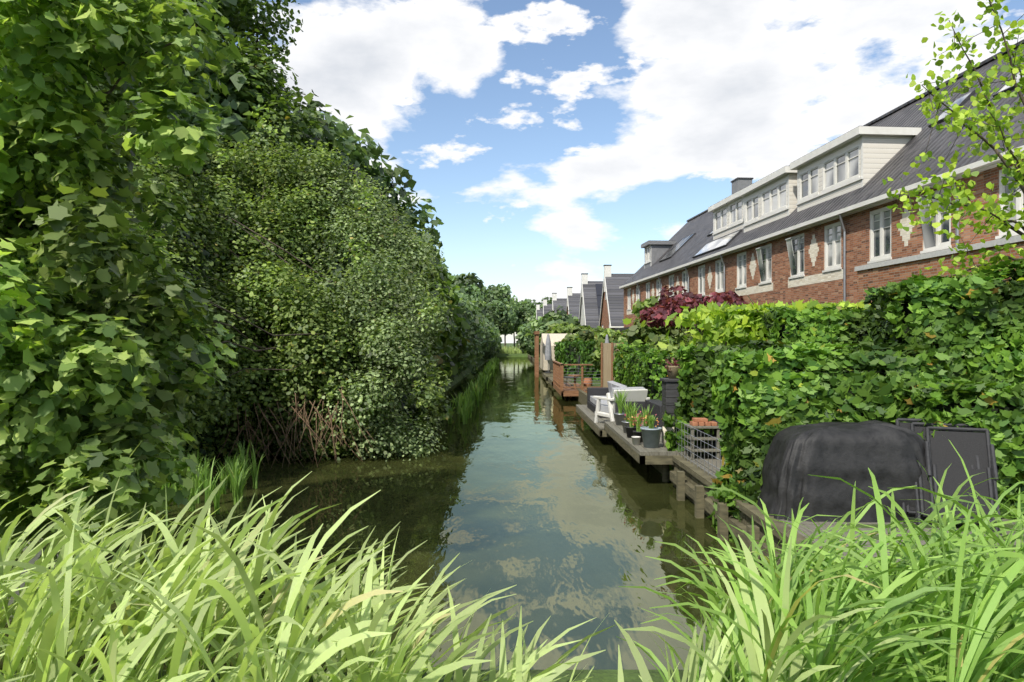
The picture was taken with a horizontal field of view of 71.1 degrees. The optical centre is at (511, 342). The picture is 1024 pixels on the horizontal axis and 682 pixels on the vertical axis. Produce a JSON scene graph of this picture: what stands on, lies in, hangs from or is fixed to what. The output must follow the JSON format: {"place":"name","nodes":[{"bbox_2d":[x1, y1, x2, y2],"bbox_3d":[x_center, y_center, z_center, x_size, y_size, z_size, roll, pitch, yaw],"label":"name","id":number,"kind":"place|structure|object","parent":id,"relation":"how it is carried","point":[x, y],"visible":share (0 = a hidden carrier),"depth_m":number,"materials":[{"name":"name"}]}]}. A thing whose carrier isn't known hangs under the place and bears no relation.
{"place":"outdoors","nodes":[
{"label":"outdoors","id":0,"kind":"place"},
{"bbox_2d":[0,357,875,669],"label":"canal water","id":1,"kind":"structure","parent":0,"point":[548,501],"depth_m":9.19,"materials":[{"name":"green liquid"}]},
{"bbox_2d":[8,440,263,530],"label":"reeds","id":2,"kind":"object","parent":1,"relation":"on","point":[234,483],"visible":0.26,"depth_m":10.46,"materials":[{"name":"green plant"}]},
{"bbox_2d":[447,357,498,423],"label":"bank reeds","id":3,"kind":"object","parent":1,"relation":"on","point":[465,404],"visible":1,"depth_m":25.78,"materials":[{"name":"green plant"}]},
{"bbox_2d":[1,343,1023,681],"bbox_3d":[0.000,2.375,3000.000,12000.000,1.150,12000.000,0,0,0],"label":"ground","id":4,"kind":"structure","parent":0,"point":[613,675],"depth_m":3.97,"materials":[{"name":"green plant"}]},
{"bbox_2d":[0,0,241,553],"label":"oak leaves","id":5,"kind":"object","parent":4,"relation":"on","point":[95,397],"visible":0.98,"depth_m":5.06,"materials":[{"name":"green plant"}]},
{"bbox_2d":[91,110,426,460],"bbox_3d":[-5.398,-1.414,16.597,7.982,8.965,8.861,0,0,-29],"label":"bush","id":6,"kind":"object","parent":4,"relation":"on","point":[386,178],"visible":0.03,"depth_m":15.99,"materials":[{"name":"green plant"}]},
{"bbox_2d":[110,104,457,463],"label":"thicket leaves","id":7,"kind":"object","parent":4,"relation":"on","point":[273,224],"visible":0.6,"depth_m":14.26,"materials":[{"name":"green plant"}]},
{"bbox_2d":[102,0,469,431],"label":"tall tree leaves","id":8,"kind":"object","parent":4,"relation":"on","point":[240,23],"visible":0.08,"depth_m":20.53,"materials":[{"name":"green plant"}]},
{"bbox_2d":[72,0,580,379],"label":"trees","id":9,"kind":"object","parent":4,"relation":"on","point":[489,315],"visible":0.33,"depth_m":31.97,"materials":[{"name":"green plant"}]},
{"bbox_2d":[209,117,455,461],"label":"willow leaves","id":10,"kind":"object","parent":4,"relation":"on","point":[392,352],"visible":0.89,"depth_m":14.80,"materials":[{"name":"green plant"}]},
{"bbox_2d":[0,442,931,681],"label":"reeds","id":11,"kind":"object","parent":4,"relation":"on","point":[156,617],"visible":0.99,"depth_m":2.99,"materials":[{"name":"green plant"}]},
{"bbox_2d":[496,345,526,353],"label":"bush","id":12,"kind":"object","parent":4,"relation":"on","point":[510,350],"visible":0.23,"depth_m":122.83,"materials":[{"name":"green plant"}]},
{"bbox_2d":[0,0,1023,467],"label":"trunks and limbs","id":13,"kind":"object","parent":4,"relation":"on","point":[316,412],"visible":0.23,"depth_m":13.48,"materials":[{"name":"brown plant"}]},
{"bbox_2d":[882,0,1023,298],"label":"young tree leaves","id":14,"kind":"object","parent":13,"relation":"attached to","point":[959,119],"visible":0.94,"depth_m":9.83,"materials":[{"name":"green plant"}]},
{"bbox_2d":[536,304,542,319],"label":"house","id":15,"kind":"structure","parent":4,"relation":"on","point":[539,311],"depth_m":130.48,"materials":[{"name":"brick"}]},
{"bbox_2d":[543,299,551,315],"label":"house","id":16,"kind":"structure","parent":4,"relation":"on","point":[547,307],"depth_m":115.46,"materials":[{"name":"tile"}]},
{"bbox_2d":[552,293,566,312],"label":"house","id":17,"kind":"structure","parent":4,"relation":"on","point":[557,302],"depth_m":101.47,"materials":[{"name":"tile"}]},
{"bbox_2d":[566,287,580,318],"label":"house","id":18,"kind":"structure","parent":4,"relation":"on","point":[573,302],"depth_m":89.04,"materials":[{"name":"tile"}]},
{"bbox_2d":[579,273,602,327],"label":"house","id":19,"kind":"structure","parent":4,"relation":"on","point":[590,302],"depth_m":72.14,"materials":[{"name":"tile"}]},
{"bbox_2d":[528,331,672,482],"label":"bankside furniture","id":20,"kind":"object","parent":4,"relation":"on","point":[554,377],"visible":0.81,"depth_m":29.56,"materials":[{"name":"brown wood"}]},
{"bbox_2d":[599,265,633,332],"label":"house","id":21,"kind":"structure","parent":4,"relation":"on","point":[612,310],"depth_m":63.30,"materials":[{"name":"tile"}]},
{"bbox_2d":[576,381,661,442],"bbox_3d":[2.611,1.956,18.100,1.377,1.887,7.600,0,0,0],"label":"garden furniture","id":22,"kind":"object","parent":4,"relation":"on","point":[598,410],"visible":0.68,"depth_m":16.44,"materials":[{"name":"white paint"}]},
{"bbox_2d":[553,338,734,379],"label":"beech hedges","id":23,"kind":"object","parent":4,"relation":"on","point":[581,349],"visible":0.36,"depth_m":39.43,"materials":[{"name":"green plant"}]},
{"bbox_2d":[604,421,690,481],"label":"wooden dock","id":24,"kind":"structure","parent":4,"relation":"on","point":[640,453],"depth_m":11.85,"materials":[{"name":"grey wood"}]},
{"bbox_2d":[614,413,674,447],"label":"flower pots","id":25,"kind":"object","parent":24,"relation":"on","point":[646,436],"visible":0.78,"depth_m":11.98,"materials":[{"name":"ceramic"}]},
{"bbox_2d":[612,390,657,431],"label":"potted plants","id":26,"kind":"object","parent":25,"relation":"on","point":[628,412],"visible":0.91,"depth_m":13.19,"materials":[{"name":"green plant"}]},
{"bbox_2d":[624,411,658,426],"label":"pot flowers","id":27,"kind":"object","parent":25,"relation":"on","point":[641,418],"visible":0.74,"depth_m":12.61,"materials":[{"name":"plant"}]},
{"bbox_2d":[660,378,685,444],"bbox_3d":[3.245,1.175,12.375,1.310,1.130,0.450,0,0,0],"label":"pedestal","id":28,"kind":"object","parent":24,"relation":"on","point":[670,393],"visible":0.2,"depth_m":12.18,"materials":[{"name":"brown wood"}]},
{"bbox_2d":[658,357,681,372],"bbox_3d":[2.790,0.376,12.331,0.468,0.283,0.352,0,0,32],"label":"basket plant","id":29,"kind":"object","parent":28,"relation":"on","point":[675,362],"visible":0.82,"depth_m":12.31,"materials":[{"name":"plant"}]},
{"bbox_2d":[666,365,679,378],"bbox_3d":[2.800,0.500,12.360,0.320,0.220,0.320,0,0,0],"label":"flower pot","id":30,"kind":"object","parent":28,"relation":"on","point":[674,373],"visible":0.59,"depth_m":12.25,"materials":[{"name":"beige ceramic"}]},
{"bbox_2d":[540,296,755,371],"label":"garden shrubs","id":31,"kind":"object","parent":4,"relation":"on","point":[645,333],"visible":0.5,"depth_m":25.68,"materials":[{"name":"green plant"}]},
{"bbox_2d":[613,342,688,400],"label":"ivy hedges","id":32,"kind":"object","parent":4,"relation":"on","point":[625,372],"visible":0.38,"depth_m":18.27,"materials":[{"name":"green plant"}]},
{"bbox_2d":[639,285,747,330],"bbox_3d":[5.847,-1.095,22.495,3.458,1.477,3.624,0,0,31],"label":"japanese maple","id":33,"kind":"object","parent":4,"relation":"on","point":[661,311],"visible":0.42,"depth_m":21.83,"materials":[{"name":"purple plant"}]},
{"bbox_2d":[565,303,1023,504],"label":"hedge","id":34,"kind":"object","parent":4,"relation":"on","point":[907,311],"visible":0.06,"depth_m":8.85,"materials":[{"name":"green plant"}]},
{"bbox_2d":[615,40,1023,332],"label":"terraced houses","id":35,"kind":"structure","parent":4,"relation":"on","point":[819,224],"depth_m":23.62,"materials":[{"name":"brick"}]},
{"bbox_2d":[616,439,1023,681],"bbox_3d":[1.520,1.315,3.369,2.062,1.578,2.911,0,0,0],"label":"reeds","id":36,"kind":"object","parent":4,"relation":"on","point":[827,583],"visible":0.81,"depth_m":2.84,"materials":[{"name":"green plant"}]},
{"bbox_2d":[660,257,1023,545],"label":"ivy hedges","id":37,"kind":"object","parent":4,"relation":"on","point":[924,376],"visible":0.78,"depth_m":8.33,"materials":[{"name":"green plant"}]},
{"bbox_2d":[670,453,1023,664],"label":"quay deck","id":38,"kind":"structure","parent":4,"relation":"on","point":[690,480],"depth_m":8.25,"materials":[{"name":"grey wood"}]},
{"bbox_2d":[676,420,724,477],"bbox_3d":[2.670,1.523,10.225,0.008,0.554,2.858,0,0,0],"label":"wire fence","id":39,"kind":"object","parent":38,"relation":"on","point":[699,448],"visible":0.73,"depth_m":10.15,"materials":[{"name":"metal"}]},
{"bbox_2d":[685,418,720,459],"bbox_3d":[2.985,1.490,11.275,0.470,0.620,0.450,0,0,0],"label":"plant shelf","id":40,"kind":"object","parent":38,"relation":"on","point":[699,423],"visible":0.79,"depth_m":11.10,"materials":[{"name":"wood"}]},
{"bbox_2d":[711,420,722,458],"bbox_3d":[3.600,1.520,11.275,0.760,0.560,0.610,0,0,0],"label":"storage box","id":41,"kind":"object","parent":38,"relation":"on","point":[715,432],"visible":0.04,"depth_m":11.45,"materials":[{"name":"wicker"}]},
{"bbox_2d":[757,420,937,522],"bbox_3d":[3.548,1.313,7.620,1.738,0.974,0.904,0,0,4],"label":"covered barbecue","id":42,"kind":"object","parent":38,"relation":"on","point":[889,455],"visible":0.87,"depth_m":7.25,"materials":[{"name":"black fabric"}]},
{"bbox_2d":[895,418,1000,531],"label":"folded chairs","id":43,"kind":"object","parent":38,"relation":"on","point":[976,451],"visible":0.59,"depth_m":7.10,"materials":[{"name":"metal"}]},
{"bbox_2d":[235,0,1023,342],"label":"sky","id":44,"kind":"structure","parent":0,"point":[550,141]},
{"bbox_3d":[6.099,0.401,16.696,3.602,2.813,3.607,0,0,0],"label":"pergola","id":45,"kind":"object","parent":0,"visible":0},
{"bbox_2d":[622,299,870,354],"bbox_3d":[5.300,0.215,16.062,5.738,2.331,5.389,0,0,0],"label":"grape vine","id":46,"kind":"object","parent":45,"relation":"on","point":[731,324],"visible":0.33,"depth_m":14.99,"materials":[{"name":"green plant"}]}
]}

